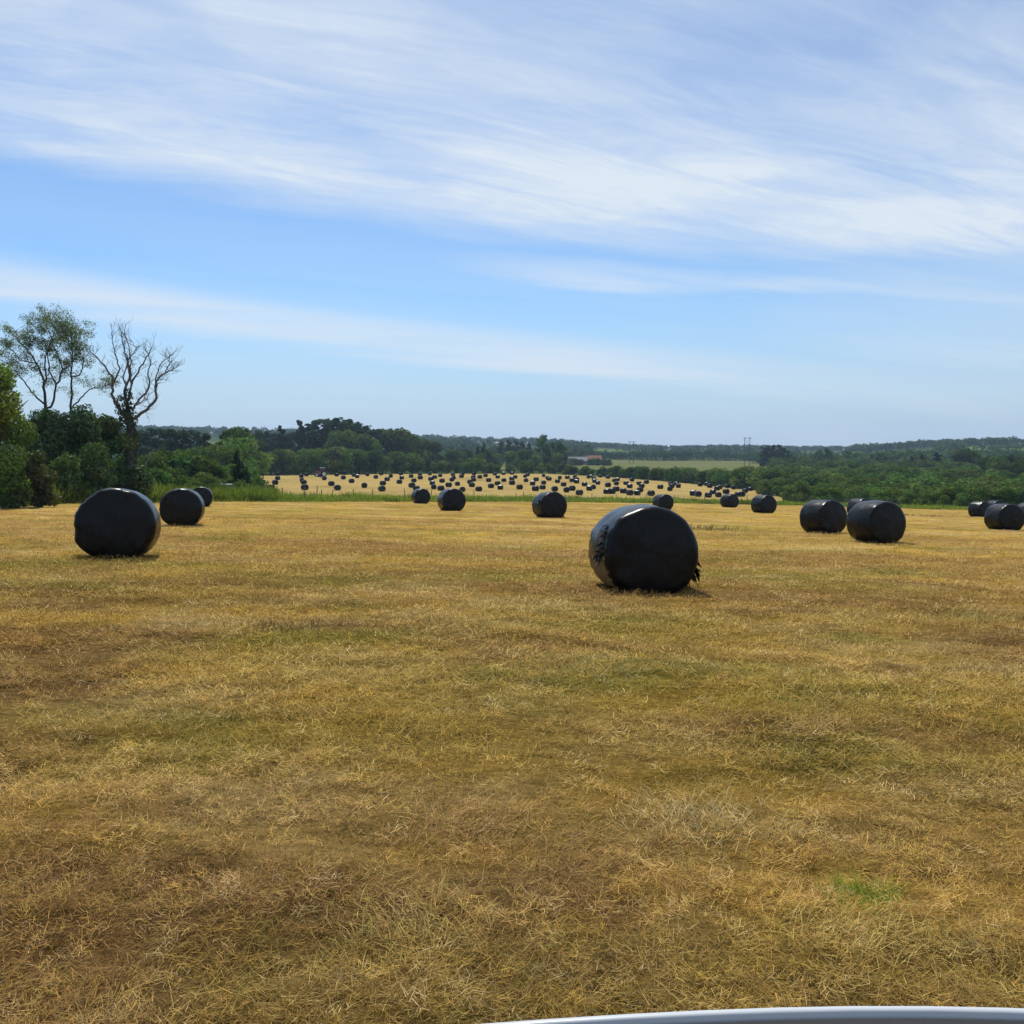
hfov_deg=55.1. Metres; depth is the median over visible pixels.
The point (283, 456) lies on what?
broadleaf tree
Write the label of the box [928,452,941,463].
pine tree
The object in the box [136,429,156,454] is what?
pine tree
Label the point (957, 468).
bush
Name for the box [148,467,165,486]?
broadleaf tree
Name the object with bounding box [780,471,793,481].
broadleaf tree
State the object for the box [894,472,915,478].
bush
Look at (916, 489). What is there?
broadleaf tree
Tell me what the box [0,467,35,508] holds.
bush
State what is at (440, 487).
wrapped bale
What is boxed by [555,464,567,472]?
broadleaf tree
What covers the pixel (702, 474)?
broadleaf tree
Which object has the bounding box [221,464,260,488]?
bush
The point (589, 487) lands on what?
wrapped bale
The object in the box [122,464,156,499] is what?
bush
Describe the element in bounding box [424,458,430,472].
broadleaf tree
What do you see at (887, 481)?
bush
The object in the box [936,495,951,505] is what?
bush
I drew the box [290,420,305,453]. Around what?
pine tree
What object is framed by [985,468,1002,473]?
bush
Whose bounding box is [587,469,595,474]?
broadleaf tree
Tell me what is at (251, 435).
broadleaf tree
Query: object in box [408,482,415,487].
wrapped bale
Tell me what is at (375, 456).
broadleaf tree
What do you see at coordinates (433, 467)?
broadleaf tree
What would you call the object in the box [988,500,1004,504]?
wrapped bale
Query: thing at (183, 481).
bush
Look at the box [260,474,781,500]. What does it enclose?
bale field
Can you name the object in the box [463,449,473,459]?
broadleaf tree
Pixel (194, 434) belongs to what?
pine tree
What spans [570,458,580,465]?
bush
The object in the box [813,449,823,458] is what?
broadleaf tree
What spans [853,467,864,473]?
broadleaf tree
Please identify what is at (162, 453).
bush
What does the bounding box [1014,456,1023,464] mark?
broadleaf tree
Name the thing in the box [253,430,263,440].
pine tree
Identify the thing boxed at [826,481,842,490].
bush
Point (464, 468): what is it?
broadleaf tree
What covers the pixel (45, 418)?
broadleaf tree
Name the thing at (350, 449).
broadleaf tree
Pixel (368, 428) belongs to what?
pine tree
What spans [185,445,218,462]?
broadleaf tree
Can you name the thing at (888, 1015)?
car
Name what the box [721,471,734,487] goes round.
bush
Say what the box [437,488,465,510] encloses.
wrapped bale
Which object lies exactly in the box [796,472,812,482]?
bush
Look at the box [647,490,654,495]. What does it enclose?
wrapped bale
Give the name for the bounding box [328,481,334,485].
wrapped bale
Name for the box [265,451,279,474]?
broadleaf tree
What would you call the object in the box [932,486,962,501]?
bush
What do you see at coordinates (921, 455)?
pine tree
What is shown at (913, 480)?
bush
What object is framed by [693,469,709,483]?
bush
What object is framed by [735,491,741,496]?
wrapped bale
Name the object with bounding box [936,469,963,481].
bush
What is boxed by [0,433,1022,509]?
hills
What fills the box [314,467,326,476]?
tractor
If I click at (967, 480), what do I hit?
bush
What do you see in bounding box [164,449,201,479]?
bush
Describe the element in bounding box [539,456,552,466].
broadleaf tree
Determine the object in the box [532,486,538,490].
wrapped bale
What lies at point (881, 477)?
broadleaf tree
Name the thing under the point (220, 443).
broadleaf tree
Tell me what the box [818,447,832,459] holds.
broadleaf tree
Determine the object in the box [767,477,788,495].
broadleaf tree
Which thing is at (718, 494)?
wrapped bale
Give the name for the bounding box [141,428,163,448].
pine tree
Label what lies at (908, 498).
broadleaf tree
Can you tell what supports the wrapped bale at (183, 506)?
on the mown field at (748, 517)
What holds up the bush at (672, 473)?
on the bale field at (289, 482)
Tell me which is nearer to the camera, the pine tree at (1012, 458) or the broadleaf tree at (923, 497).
the broadleaf tree at (923, 497)
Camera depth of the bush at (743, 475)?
260.65 m
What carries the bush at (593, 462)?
on the hills
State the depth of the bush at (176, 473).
92.07 m
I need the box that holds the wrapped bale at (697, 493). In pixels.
[694,491,701,496]
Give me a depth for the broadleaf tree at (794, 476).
285.99 m
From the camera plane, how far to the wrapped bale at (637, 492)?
190.42 m
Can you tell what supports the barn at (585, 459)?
on the hills
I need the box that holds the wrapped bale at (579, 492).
[576,489,582,494]
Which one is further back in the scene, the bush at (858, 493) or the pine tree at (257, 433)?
the pine tree at (257, 433)
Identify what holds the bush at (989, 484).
on the hills
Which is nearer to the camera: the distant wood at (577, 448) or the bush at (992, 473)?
the bush at (992, 473)
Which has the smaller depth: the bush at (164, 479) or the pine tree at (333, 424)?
the bush at (164, 479)
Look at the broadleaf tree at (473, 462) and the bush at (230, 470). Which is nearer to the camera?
the bush at (230, 470)
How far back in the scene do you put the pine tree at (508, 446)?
637.50 m
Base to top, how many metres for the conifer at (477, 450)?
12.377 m
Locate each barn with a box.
[568,457,587,464]
[587,455,601,459]
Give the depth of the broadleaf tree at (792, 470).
335.60 m
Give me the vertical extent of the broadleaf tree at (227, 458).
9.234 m
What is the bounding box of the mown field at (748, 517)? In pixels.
[0,501,1023,1023]
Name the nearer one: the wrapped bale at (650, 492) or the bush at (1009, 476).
the wrapped bale at (650, 492)
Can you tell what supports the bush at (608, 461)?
on the hills
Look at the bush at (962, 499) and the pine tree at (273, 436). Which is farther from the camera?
the pine tree at (273, 436)
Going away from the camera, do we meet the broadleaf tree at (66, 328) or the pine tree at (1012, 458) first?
the broadleaf tree at (66, 328)
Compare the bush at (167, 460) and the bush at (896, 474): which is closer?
the bush at (167, 460)
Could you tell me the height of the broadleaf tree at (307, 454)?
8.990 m
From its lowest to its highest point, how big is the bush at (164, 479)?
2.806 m
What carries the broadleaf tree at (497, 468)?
on the hills
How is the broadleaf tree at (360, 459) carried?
on the hills
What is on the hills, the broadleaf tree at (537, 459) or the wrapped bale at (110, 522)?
the broadleaf tree at (537, 459)
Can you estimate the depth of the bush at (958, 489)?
130.47 m
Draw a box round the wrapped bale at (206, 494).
[193,487,212,506]
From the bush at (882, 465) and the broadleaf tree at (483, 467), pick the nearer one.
the broadleaf tree at (483, 467)
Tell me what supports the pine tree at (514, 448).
on the hills
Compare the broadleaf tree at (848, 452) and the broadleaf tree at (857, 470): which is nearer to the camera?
the broadleaf tree at (857, 470)
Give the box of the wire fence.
[282,486,899,503]
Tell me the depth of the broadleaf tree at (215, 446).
184.67 m
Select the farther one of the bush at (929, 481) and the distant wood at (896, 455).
the distant wood at (896, 455)
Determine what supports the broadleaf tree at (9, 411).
on the hills
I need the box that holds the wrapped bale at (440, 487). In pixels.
[437,485,444,490]
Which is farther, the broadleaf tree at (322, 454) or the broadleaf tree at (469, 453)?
the broadleaf tree at (469, 453)
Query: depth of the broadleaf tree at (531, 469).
374.89 m
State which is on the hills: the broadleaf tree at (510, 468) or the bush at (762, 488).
the broadleaf tree at (510, 468)
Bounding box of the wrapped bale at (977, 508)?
[968,501,990,516]
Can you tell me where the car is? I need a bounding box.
[484,1006,1023,1023]
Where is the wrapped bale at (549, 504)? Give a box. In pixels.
[532,492,566,517]
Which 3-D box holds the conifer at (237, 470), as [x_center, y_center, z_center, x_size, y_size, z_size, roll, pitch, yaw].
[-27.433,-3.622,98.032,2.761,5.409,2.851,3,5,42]
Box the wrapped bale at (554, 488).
[551,486,557,490]
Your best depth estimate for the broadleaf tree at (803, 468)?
394.44 m
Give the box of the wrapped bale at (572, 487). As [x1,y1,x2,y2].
[569,485,575,490]
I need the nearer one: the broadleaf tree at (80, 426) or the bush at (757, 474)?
the broadleaf tree at (80, 426)
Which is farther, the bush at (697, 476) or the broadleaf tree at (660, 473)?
the broadleaf tree at (660, 473)
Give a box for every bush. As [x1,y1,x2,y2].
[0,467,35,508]
[23,448,61,506]
[42,451,83,500]
[68,441,117,497]
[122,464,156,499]
[138,451,183,475]
[148,448,176,462]
[156,470,174,488]
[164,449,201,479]
[166,468,188,483]
[172,475,194,487]
[181,454,233,483]
[183,478,202,488]
[192,471,223,486]
[198,458,230,482]
[206,482,221,489]
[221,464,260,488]
[232,460,269,488]
[232,479,255,488]
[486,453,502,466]
[561,466,570,474]
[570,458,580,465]
[578,466,589,474]
[587,458,596,464]
[597,466,608,476]
[598,459,608,465]
[606,459,613,465]
[616,468,627,477]
[630,466,648,478]
[648,468,657,479]
[652,467,661,479]
[661,466,680,481]
[672,467,690,482]
[681,467,698,483]
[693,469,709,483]
[711,468,727,485]
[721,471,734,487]
[729,466,756,489]
[745,465,772,489]
[754,478,772,495]
[774,465,786,470]
[782,478,795,487]
[793,482,813,501]
[794,480,810,487]
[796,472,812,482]
[799,476,829,486]
[805,482,830,496]
[805,487,841,501]
[812,461,838,469]
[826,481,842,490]
[841,475,868,486]
[844,461,860,468]
[847,486,868,501]
[870,463,888,468]
[878,476,904,486]
[887,473,904,477]
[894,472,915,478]
[908,477,920,482]
[912,476,934,479]
[913,476,945,487]
[926,492,947,505]
[927,461,940,467]
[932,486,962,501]
[935,483,953,488]
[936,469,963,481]
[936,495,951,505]
[941,487,957,504]
[948,467,966,475]
[949,477,978,485]
[950,485,973,503]
[952,492,969,506]
[956,470,980,479]
[960,462,976,467]
[962,488,976,501]
[969,480,1010,488]
[970,486,990,500]
[976,472,1004,478]
[979,488,1009,503]
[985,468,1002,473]
[996,487,1023,503]
[998,472,1021,481]
[1000,480,1022,487]
[1012,476,1022,483]
[1012,489,1023,504]
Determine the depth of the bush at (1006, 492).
128.45 m
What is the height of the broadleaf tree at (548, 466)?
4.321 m
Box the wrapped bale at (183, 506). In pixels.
[159,488,204,525]
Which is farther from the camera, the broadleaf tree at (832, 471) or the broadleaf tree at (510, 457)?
the broadleaf tree at (510, 457)
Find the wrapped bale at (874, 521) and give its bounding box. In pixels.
[846,500,905,542]
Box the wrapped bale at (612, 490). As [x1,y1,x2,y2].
[609,488,615,493]
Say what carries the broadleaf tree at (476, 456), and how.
on the hills
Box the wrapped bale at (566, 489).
[563,487,569,491]
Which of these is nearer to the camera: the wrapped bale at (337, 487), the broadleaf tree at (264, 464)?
the wrapped bale at (337, 487)
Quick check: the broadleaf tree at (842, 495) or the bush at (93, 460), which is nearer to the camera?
the bush at (93, 460)
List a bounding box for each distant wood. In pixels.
[1,425,595,461]
[591,442,903,455]
[849,436,1023,465]
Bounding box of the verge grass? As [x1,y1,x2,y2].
[0,481,968,509]
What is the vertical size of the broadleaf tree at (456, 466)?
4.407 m
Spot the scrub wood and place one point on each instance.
(807, 461)
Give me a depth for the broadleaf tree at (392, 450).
426.05 m
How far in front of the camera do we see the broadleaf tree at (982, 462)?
329.08 m
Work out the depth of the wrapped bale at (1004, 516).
45.26 m
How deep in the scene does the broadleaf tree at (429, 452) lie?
462.37 m
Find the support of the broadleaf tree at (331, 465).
on the hills
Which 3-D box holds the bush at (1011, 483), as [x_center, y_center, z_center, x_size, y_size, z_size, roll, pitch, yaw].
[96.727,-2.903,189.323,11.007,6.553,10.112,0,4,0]
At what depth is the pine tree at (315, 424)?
401.44 m
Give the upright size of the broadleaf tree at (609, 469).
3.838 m
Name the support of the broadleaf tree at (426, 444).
on the hills
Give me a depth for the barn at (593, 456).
647.66 m
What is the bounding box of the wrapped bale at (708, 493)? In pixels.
[705,492,711,497]
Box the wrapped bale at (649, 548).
[588,504,701,593]
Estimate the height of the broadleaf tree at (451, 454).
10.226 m
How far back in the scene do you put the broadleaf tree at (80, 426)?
62.97 m
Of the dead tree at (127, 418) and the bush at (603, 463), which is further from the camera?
the bush at (603, 463)
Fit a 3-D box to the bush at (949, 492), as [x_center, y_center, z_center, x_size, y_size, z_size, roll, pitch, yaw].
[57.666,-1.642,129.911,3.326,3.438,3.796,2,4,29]
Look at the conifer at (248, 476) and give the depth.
100.89 m
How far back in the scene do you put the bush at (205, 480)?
95.43 m
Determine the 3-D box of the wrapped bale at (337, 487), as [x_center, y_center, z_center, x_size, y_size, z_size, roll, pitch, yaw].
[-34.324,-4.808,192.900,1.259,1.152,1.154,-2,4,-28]
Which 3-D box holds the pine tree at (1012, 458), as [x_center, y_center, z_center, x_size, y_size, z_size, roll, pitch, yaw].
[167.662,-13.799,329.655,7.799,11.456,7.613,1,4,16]
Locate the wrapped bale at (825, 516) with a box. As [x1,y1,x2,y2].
[800,500,846,533]
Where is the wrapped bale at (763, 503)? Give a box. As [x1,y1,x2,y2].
[751,495,776,512]
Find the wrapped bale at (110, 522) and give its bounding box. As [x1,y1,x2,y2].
[74,488,160,558]
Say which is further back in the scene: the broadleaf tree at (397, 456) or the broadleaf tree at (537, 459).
the broadleaf tree at (537, 459)
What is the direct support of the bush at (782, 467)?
on the hills
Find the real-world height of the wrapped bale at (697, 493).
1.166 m
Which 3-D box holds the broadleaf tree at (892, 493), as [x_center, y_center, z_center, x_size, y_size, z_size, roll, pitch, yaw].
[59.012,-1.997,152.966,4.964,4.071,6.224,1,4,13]
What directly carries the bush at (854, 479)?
on the hills
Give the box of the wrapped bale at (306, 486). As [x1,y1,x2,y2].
[301,484,308,489]
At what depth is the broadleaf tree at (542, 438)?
452.73 m
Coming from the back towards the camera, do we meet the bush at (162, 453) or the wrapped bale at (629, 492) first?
the wrapped bale at (629, 492)
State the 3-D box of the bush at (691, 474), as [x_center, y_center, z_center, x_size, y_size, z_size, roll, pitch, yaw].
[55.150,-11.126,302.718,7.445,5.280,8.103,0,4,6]
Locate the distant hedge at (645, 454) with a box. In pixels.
[453,442,1023,463]
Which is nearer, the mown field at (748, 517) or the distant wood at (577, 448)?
the mown field at (748, 517)
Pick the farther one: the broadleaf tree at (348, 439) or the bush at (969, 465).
the bush at (969, 465)
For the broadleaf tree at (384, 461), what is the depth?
338.30 m
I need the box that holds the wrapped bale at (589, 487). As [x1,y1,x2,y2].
[586,485,592,490]
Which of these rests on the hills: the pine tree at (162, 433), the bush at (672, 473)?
the pine tree at (162, 433)
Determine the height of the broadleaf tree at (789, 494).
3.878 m
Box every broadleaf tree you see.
[0,302,122,485]
[0,362,38,497]
[15,407,66,475]
[40,403,116,488]
[87,413,139,488]
[122,455,167,469]
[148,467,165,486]
[174,450,201,461]
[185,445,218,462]
[204,444,222,460]
[211,439,234,450]
[215,435,259,473]
[216,443,251,471]
[220,426,257,443]
[221,426,266,460]
[224,430,273,475]
[254,439,267,472]
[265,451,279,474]
[271,448,292,474]
[279,448,303,474]
[294,448,320,474]
[308,455,323,473]
[315,447,330,470]
[322,450,344,473]
[325,446,350,473]
[327,429,362,451]
[329,446,356,473]
[347,448,367,473]
[349,449,369,473]
[356,433,374,452]
[363,452,373,472]
[365,449,388,473]
[367,437,384,451]
[375,455,392,473]
[379,427,416,464]
[379,428,415,459]
[387,451,410,473]
[406,452,419,472]
[408,431,421,459]
[410,457,426,473]
[413,434,429,458]
[419,438,437,461]
[419,450,432,462]
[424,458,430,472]
[427,461,440,472]
[428,441,445,463]
[437,460,446,472]
[442,448,464,469]
[444,462,452,472]
[453,462,460,472]
[458,462,469,472]
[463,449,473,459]
[465,457,481,472]
[473,453,487,466]
[477,458,490,472]
[479,449,491,462]
[487,463,494,472]
[492,465,500,472]
[504,451,519,468]
[505,464,515,472]
[512,448,533,469]
[518,460,533,472]
[529,455,543,470]
[529,466,533,473]
[534,434,551,465]
[536,462,546,472]
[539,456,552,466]
[545,463,551,472]
[550,440,567,460]
[550,452,564,469]
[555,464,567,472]
[567,465,577,474]
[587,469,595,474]
[606,467,614,476]
[608,465,622,476]
[624,467,634,477]
[636,466,650,478]
[657,468,665,480]
[695,471,707,484]
[705,467,722,485]
[730,466,749,486]
[755,468,786,488]
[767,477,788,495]
[779,484,802,501]
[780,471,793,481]
[781,467,803,474]
[791,473,798,481]
[800,466,812,472]
[804,468,820,475]
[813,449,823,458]
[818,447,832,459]
[818,470,834,478]
[818,487,849,502]
[822,467,837,477]
[827,451,837,460]
[841,488,856,501]
[844,450,852,459]
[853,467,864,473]
[866,488,891,501]
[876,472,892,480]
[878,452,887,461]
[883,486,903,504]
[898,489,922,504]
[904,482,922,498]
[918,472,936,478]
[918,488,932,504]
[946,482,968,489]
[949,448,973,467]
[967,450,983,464]
[977,457,989,471]
[984,455,1009,469]
[988,460,1010,472]
[1008,461,1023,476]
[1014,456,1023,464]
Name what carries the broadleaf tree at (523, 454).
on the hills
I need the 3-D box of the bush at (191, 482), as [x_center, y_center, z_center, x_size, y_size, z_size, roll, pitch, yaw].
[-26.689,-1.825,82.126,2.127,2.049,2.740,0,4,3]
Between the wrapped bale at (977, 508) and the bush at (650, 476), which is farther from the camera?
the bush at (650, 476)
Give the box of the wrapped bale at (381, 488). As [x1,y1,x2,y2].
[378,486,385,490]
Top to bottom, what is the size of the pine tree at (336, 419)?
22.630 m
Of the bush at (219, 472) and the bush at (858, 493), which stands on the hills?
the bush at (219, 472)
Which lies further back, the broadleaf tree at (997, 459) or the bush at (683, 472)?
the broadleaf tree at (997, 459)
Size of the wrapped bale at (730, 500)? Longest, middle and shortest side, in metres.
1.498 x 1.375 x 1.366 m
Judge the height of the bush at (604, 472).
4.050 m
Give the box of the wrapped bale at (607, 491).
[603,489,609,493]
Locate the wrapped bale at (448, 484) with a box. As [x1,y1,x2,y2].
[445,482,451,486]
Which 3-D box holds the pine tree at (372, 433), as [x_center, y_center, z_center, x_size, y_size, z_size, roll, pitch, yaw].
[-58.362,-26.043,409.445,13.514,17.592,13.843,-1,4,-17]
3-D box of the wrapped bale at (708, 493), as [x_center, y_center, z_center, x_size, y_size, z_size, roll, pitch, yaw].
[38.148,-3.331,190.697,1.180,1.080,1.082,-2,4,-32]
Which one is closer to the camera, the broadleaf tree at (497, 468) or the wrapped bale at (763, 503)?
the wrapped bale at (763, 503)
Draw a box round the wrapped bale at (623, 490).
[620,488,626,492]
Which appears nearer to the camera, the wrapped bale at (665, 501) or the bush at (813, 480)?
the wrapped bale at (665, 501)
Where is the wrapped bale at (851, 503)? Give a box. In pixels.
[847,498,869,512]
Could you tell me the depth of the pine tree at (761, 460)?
573.89 m
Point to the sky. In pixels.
(800, 223)
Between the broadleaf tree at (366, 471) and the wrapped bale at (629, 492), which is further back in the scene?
the broadleaf tree at (366, 471)
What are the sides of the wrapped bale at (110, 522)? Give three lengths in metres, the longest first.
1.486 x 1.334 x 1.330 m
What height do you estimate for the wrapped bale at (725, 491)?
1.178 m
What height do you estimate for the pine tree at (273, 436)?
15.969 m
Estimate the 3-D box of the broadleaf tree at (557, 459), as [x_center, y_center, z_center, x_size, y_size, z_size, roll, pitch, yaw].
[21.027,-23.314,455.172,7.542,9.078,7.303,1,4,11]
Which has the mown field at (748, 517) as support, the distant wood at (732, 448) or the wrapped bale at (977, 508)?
the wrapped bale at (977, 508)
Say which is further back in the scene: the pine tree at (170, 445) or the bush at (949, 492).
the pine tree at (170, 445)
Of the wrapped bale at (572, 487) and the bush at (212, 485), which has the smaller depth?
the bush at (212, 485)
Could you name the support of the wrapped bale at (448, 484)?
on the bale field at (289, 482)
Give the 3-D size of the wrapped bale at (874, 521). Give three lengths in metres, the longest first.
1.427 x 1.310 x 1.302 m
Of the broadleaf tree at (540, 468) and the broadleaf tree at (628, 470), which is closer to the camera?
the broadleaf tree at (628, 470)
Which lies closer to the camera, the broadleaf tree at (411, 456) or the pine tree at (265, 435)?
the broadleaf tree at (411, 456)
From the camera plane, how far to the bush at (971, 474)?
275.73 m
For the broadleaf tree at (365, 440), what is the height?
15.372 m
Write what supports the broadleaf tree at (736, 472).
on the hills
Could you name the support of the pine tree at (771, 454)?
on the hills
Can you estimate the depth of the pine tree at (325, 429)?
392.78 m
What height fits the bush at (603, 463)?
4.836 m
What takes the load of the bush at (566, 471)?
on the bale field at (289, 482)
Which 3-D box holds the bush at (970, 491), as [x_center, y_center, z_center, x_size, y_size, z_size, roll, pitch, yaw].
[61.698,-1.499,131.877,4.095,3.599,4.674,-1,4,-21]
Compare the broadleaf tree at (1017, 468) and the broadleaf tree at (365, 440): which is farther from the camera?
the broadleaf tree at (365, 440)
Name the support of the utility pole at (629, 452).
on the hills
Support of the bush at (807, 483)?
on the bale field at (289, 482)
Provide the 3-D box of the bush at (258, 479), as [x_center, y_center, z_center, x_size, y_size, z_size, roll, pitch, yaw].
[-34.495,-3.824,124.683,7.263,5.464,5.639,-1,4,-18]
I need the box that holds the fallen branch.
[128,449,154,487]
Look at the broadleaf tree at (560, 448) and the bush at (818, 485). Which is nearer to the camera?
the bush at (818, 485)
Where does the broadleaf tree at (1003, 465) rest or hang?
on the hills
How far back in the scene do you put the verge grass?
85.84 m
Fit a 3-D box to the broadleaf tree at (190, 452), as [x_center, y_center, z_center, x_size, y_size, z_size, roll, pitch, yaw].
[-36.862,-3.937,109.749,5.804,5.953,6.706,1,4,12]
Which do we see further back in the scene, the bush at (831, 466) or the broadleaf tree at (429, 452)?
the broadleaf tree at (429, 452)
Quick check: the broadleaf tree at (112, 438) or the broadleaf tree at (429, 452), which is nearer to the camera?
the broadleaf tree at (112, 438)
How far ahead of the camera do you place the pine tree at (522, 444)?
617.56 m
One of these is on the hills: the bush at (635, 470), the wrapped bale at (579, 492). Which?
the bush at (635, 470)
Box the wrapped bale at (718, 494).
[715,492,721,496]
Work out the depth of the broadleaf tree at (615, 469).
342.62 m
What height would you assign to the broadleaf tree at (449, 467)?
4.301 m
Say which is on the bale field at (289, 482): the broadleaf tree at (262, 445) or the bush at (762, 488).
the bush at (762, 488)
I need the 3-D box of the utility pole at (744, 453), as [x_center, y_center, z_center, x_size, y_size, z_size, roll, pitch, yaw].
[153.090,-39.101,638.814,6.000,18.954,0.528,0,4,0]
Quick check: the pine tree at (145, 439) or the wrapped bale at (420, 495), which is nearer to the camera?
the wrapped bale at (420, 495)
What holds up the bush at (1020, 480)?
on the hills
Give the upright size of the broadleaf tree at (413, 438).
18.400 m
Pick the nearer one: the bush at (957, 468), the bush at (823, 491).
the bush at (823, 491)
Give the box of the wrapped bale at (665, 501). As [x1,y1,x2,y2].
[652,494,673,509]
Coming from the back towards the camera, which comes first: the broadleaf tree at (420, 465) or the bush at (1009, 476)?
the broadleaf tree at (420, 465)
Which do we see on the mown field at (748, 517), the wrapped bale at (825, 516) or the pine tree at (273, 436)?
the wrapped bale at (825, 516)
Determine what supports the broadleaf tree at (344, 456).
on the hills
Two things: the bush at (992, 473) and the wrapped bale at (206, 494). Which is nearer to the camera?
the wrapped bale at (206, 494)
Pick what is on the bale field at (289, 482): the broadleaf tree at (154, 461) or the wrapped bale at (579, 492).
the wrapped bale at (579, 492)
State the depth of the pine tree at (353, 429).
397.44 m
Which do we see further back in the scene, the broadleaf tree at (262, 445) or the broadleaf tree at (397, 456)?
the broadleaf tree at (397, 456)
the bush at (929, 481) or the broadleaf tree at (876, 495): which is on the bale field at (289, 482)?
the broadleaf tree at (876, 495)
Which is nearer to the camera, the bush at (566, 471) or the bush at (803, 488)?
the bush at (803, 488)
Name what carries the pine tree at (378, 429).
on the hills
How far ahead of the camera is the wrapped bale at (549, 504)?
49.04 m
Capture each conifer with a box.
[226,449,248,485]
[244,466,252,484]
[474,445,479,455]
[480,442,489,462]
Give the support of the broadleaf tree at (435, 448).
on the hills
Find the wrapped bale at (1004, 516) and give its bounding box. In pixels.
[984,504,1023,529]
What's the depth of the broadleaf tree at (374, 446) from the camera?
382.99 m
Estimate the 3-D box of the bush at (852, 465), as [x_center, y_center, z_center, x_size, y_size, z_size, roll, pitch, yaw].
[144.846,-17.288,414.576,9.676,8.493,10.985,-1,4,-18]
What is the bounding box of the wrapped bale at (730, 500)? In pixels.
[720,494,738,507]
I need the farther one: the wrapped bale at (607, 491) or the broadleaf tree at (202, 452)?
the wrapped bale at (607, 491)
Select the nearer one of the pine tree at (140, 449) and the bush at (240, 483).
the bush at (240, 483)
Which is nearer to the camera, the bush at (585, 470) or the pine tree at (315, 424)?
the bush at (585, 470)
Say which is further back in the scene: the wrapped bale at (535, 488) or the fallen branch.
the wrapped bale at (535, 488)
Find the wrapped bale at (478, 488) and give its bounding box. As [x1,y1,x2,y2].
[475,486,481,490]
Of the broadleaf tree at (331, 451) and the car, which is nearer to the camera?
the car
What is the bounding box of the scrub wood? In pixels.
[765,449,1023,469]
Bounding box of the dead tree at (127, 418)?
[77,315,184,486]
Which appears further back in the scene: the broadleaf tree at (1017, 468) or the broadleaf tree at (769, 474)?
the broadleaf tree at (1017, 468)
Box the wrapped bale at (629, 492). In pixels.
[626,490,633,494]
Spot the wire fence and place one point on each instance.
(304, 491)
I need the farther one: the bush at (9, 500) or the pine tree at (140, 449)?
the pine tree at (140, 449)
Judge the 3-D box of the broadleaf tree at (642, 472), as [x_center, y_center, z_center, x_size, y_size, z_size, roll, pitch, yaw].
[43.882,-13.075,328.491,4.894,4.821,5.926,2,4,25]
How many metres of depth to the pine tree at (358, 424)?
407.94 m
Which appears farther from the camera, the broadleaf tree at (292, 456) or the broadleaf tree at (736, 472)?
the broadleaf tree at (292, 456)
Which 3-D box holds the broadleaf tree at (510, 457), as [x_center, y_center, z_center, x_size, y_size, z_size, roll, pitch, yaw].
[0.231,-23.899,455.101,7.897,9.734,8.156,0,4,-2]
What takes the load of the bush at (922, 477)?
on the hills
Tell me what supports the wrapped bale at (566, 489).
on the bale field at (289, 482)
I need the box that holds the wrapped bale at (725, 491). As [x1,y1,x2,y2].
[722,489,729,493]
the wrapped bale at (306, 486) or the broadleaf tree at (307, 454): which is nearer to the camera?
the wrapped bale at (306, 486)
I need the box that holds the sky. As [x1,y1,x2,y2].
[0,0,1023,449]
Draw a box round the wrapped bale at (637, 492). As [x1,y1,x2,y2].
[634,490,640,494]
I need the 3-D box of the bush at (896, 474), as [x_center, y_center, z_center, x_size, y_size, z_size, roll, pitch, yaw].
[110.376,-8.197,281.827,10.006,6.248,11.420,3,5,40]
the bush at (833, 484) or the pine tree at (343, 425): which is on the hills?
the pine tree at (343, 425)
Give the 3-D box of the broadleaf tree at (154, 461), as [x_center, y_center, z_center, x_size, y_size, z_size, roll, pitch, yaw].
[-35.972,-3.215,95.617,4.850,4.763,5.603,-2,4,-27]
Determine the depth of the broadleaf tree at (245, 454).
184.85 m
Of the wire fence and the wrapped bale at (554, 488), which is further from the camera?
the wrapped bale at (554, 488)
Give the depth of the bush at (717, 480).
277.23 m
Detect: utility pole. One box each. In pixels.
[629,441,633,463]
[744,437,751,465]
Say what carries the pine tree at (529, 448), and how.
on the hills
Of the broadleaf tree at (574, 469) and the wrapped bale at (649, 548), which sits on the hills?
the broadleaf tree at (574, 469)
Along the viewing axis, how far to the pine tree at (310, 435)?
392.99 m
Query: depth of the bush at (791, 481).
223.41 m
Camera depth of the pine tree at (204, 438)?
249.07 m
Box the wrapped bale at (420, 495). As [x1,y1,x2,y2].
[411,488,430,503]
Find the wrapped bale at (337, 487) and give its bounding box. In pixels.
[334,485,340,489]
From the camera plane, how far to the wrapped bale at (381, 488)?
190.09 m
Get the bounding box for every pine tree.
[112,433,151,460]
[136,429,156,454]
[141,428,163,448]
[155,428,169,444]
[156,429,182,454]
[171,429,192,451]
[183,430,203,448]
[195,433,210,447]
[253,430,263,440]
[261,431,274,452]
[268,433,281,440]
[272,425,285,450]
[283,432,299,450]
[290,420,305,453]
[295,430,318,450]
[298,423,311,437]
[305,419,323,445]
[313,424,332,449]
[318,421,338,449]
[328,417,347,432]
[336,420,348,431]
[346,425,364,435]
[349,421,366,432]
[362,425,380,444]
[363,428,386,457]
[375,428,388,455]
[495,440,505,461]
[503,440,512,453]
[510,440,520,451]
[519,441,524,449]
[526,443,533,454]
[756,447,767,467]
[761,445,771,466]
[769,445,776,458]
[773,444,783,459]
[918,453,925,462]
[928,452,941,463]
[1006,454,1017,461]
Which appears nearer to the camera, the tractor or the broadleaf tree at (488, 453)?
the tractor
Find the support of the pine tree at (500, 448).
on the hills

